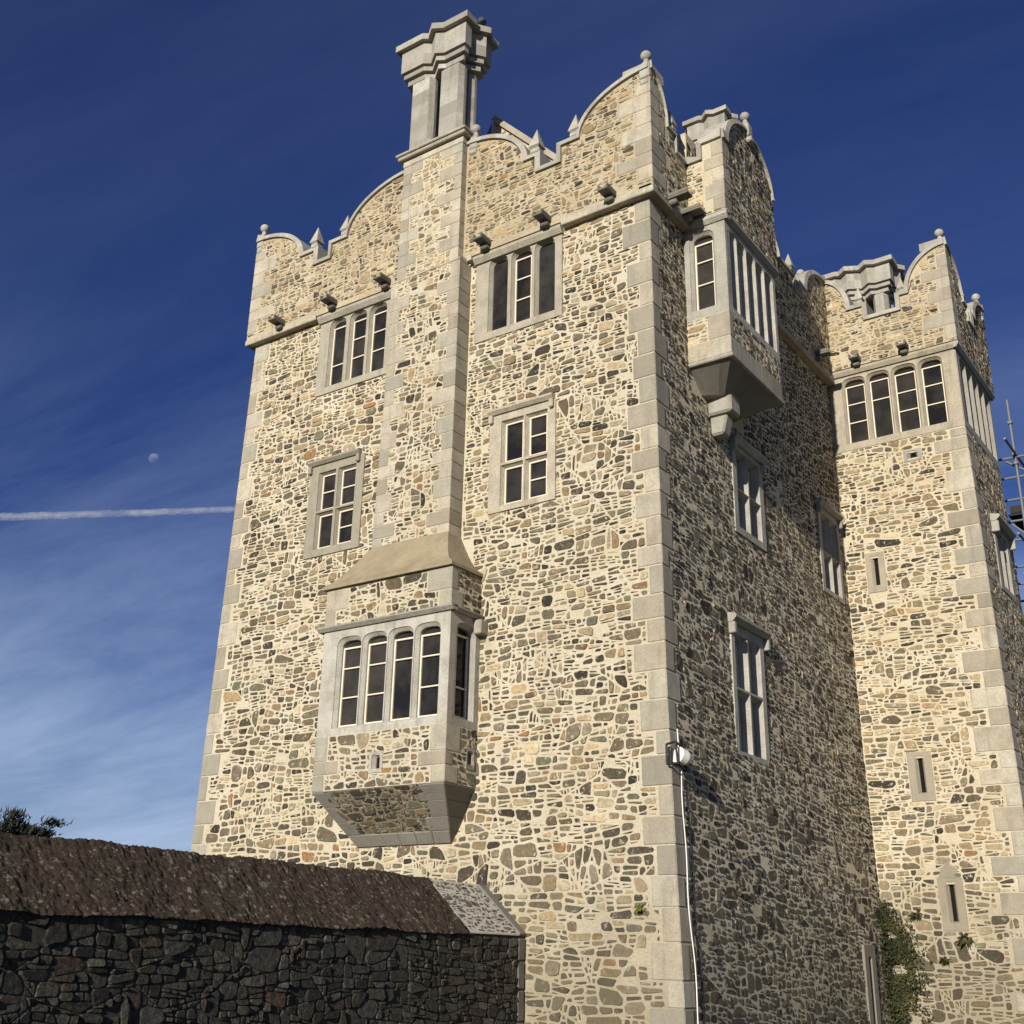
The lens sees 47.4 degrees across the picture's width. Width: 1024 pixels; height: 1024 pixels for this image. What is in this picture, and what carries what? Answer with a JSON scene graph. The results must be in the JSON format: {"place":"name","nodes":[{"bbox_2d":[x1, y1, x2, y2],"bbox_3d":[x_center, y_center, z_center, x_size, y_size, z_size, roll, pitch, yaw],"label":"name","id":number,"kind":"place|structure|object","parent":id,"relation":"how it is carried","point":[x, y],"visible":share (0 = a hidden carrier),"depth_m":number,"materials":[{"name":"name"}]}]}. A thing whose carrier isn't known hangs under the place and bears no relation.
{"place":"outdoors","nodes":[
{"label":"outdoors","id":0,"kind":"place"},
{"bbox_2d":[0,0,1023,851],"label":"sky","id":1,"kind":"structure","parent":0,"point":[147,147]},
{"label":"ground","id":2,"kind":"structure","parent":0,"visible":0},
{"bbox_2d":[0,805,72,837],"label":"cypress tree","id":3,"kind":"object","parent":2,"relation":"on","point":[11,823],"visible":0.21,"depth_m":40.35,"materials":[{"name":"green plant"}]},
{"bbox_2d":[0,831,525,1023],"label":"garden wall","id":4,"kind":"structure","parent":2,"relation":"on","point":[94,931],"depth_m":10.69,"materials":[{"name":"stone"}]},
{"bbox_2d":[191,10,1023,1023],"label":"castle","id":5,"kind":"structure","parent":2,"relation":"on","point":[603,454],"depth_m":17.28,"materials":[{"name":"stone"}]},
{"bbox_2d":[303,448,365,559],"bbox_3d":[-2.789,-0.121,18.493,1.187,1.670,0.260,-13,-25,33],"label":"window","id":6,"kind":"structure","parent":5,"relation":"in","point":[333,521],"depth_m":18.50,"materials":[{"name":"stone"}]},
{"bbox_2d":[315,289,390,397],"bbox_3d":[-2.549,-2.791,19.380,1.770,1.540,0.270,-13,-25,33],"label":"window","id":7,"kind":"structure","parent":5,"relation":"in","point":[353,344],"depth_m":19.43,"materials":[{"name":"stone"}]},
{"bbox_2d":[312,531,487,846],"bbox_3d":[-1.581,2.355,16.063,2.510,4.250,0.745,-13,-25,33],"label":"oriel window","id":8,"kind":"structure","parent":5,"relation":"in","point":[402,631],"depth_m":15.75,"materials":[{"name":"stone"}]},
{"bbox_2d":[477,17,485,25],"bbox_3d":[-0.532,-8.646,20.590,0.163,0.363,0.429,1,-21,-1],"label":"bird","id":9,"kind":"object","parent":5,"relation":"on","point":[481,20],"visible":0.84,"depth_m":20.52},
{"bbox_2d":[473,224,563,343],"bbox_3d":[0.114,-3.411,17.629,1.622,1.540,0.270,-13,-25,33],"label":"window","id":10,"kind":"structure","parent":5,"relation":"in","point":[519,283],"depth_m":17.63,"materials":[{"name":"stone"}]},
{"bbox_2d":[487,392,555,514],"bbox_3d":[0.166,-0.813,16.553,1.138,1.620,0.260,-13,-25,33],"label":"window","id":11,"kind":"structure","parent":5,"relation":"in","point":[522,446],"depth_m":16.56,"materials":[{"name":"stone"}]},
{"bbox_2d":[633,903,646,916],"bbox_3d":[1.460,4.545,13.349,0.186,0.168,0.233,-3,-21,10],"label":"fern","id":12,"kind":"object","parent":5,"relation":"attached to","point":[639,907],"visible":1,"depth_m":13.33,"materials":[{"name":"green plant"}]},
{"bbox_2d":[665,741,690,770],"bbox_3d":[1.987,2.879,13.742,0.238,0.326,0.327,-13,-25,33],"label":"wall lamp","id":13,"kind":"object","parent":5,"relation":"attached to","point":[680,756],"visible":1,"depth_m":13.67,"materials":[{"name":"beige"}]},
{"bbox_2d":[677,729,698,1023],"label":"cable","id":14,"kind":"object","parent":5,"relation":"attached to","point":[688,892],"visible":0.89,"depth_m":13.29,"materials":[{"name":"white plastic"}]},
{"bbox_2d":[729,432,767,551],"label":"window","id":15,"kind":"structure","parent":5,"relation":"in","point":[748,465],"depth_m":17.61,"materials":[{"name":"stone"}]},
{"bbox_2d":[727,612,771,765],"bbox_3d":[3.261,2.467,16.103,0.290,1.960,1.200,-13,-25,33],"label":"window","id":16,"kind":"structure","parent":5,"relation":"in","point":[749,641],"depth_m":16.17,"materials":[{"name":"stone"}]},
{"bbox_2d":[815,498,844,604],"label":"window","id":17,"kind":"structure","parent":5,"relation":"in","point":[829,521],"depth_m":20.21,"materials":[{"name":"stone"}]},
{"bbox_2d":[829,341,964,453],"bbox_3d":[6.937,-2.043,21.164,2.340,1.640,0.250,-13,-25,33],"label":"window","id":18,"kind":"structure","parent":5,"relation":"in","point":[915,393],"depth_m":21.18,"materials":[{"name":"stone"}]},
{"bbox_2d":[875,900,942,1023],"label":"ivy","id":19,"kind":"object","parent":5,"relation":"attached to","point":[891,946],"visible":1,"depth_m":18.01,"materials":[{"name":"green plant"}]},
{"bbox_2d":[906,909,923,921],"bbox_3d":[6.299,6.297,18.196,0.310,0.219,0.268,-13,-25,33],"label":"weed","id":20,"kind":"object","parent":5,"relation":"attached to","point":[913,915],"visible":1,"depth_m":18.17,"materials":[{"name":"green plant"}]},
{"bbox_2d":[938,956,950,965],"bbox_3d":[6.600,6.851,17.766,0.223,0.173,0.180,13,-24,-28],"label":"weed","id":21,"kind":"object","parent":5,"relation":"attached to","point":[944,960],"visible":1,"depth_m":17.75,"materials":[{"name":"green plant"}]},
{"bbox_2d":[956,932,973,946],"bbox_3d":[6.881,6.490,17.702,0.336,0.244,0.371,-13,-25,33],"label":"weed","id":22,"kind":"object","parent":5,"relation":"attached to","point":[964,938],"visible":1,"depth_m":17.64,"materials":[{"name":"green plant"}]},
{"bbox_2d":[953,340,999,469],"bbox_3d":[8.517,-1.899,21.449,0.250,1.640,2.560,-13,-25,33],"label":"window","id":23,"kind":"structure","parent":5,"relation":"in","point":[976,396],"depth_m":21.46,"materials":[{"name":"stone"}]},
{"bbox_2d":[989,513,1016,602],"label":"window","id":24,"kind":"structure","parent":5,"relation":"in","point":[1004,535],"depth_m":20.60,"materials":[{"name":"stone"}]},
{"bbox_2d":[998,400,1023,601],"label":"scaffolding","id":25,"kind":"object","parent":2,"relation":"on","point":[1017,518],"visible":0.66,"depth_m":23.42,"materials":[{"name":"grey metal"}]}
]}

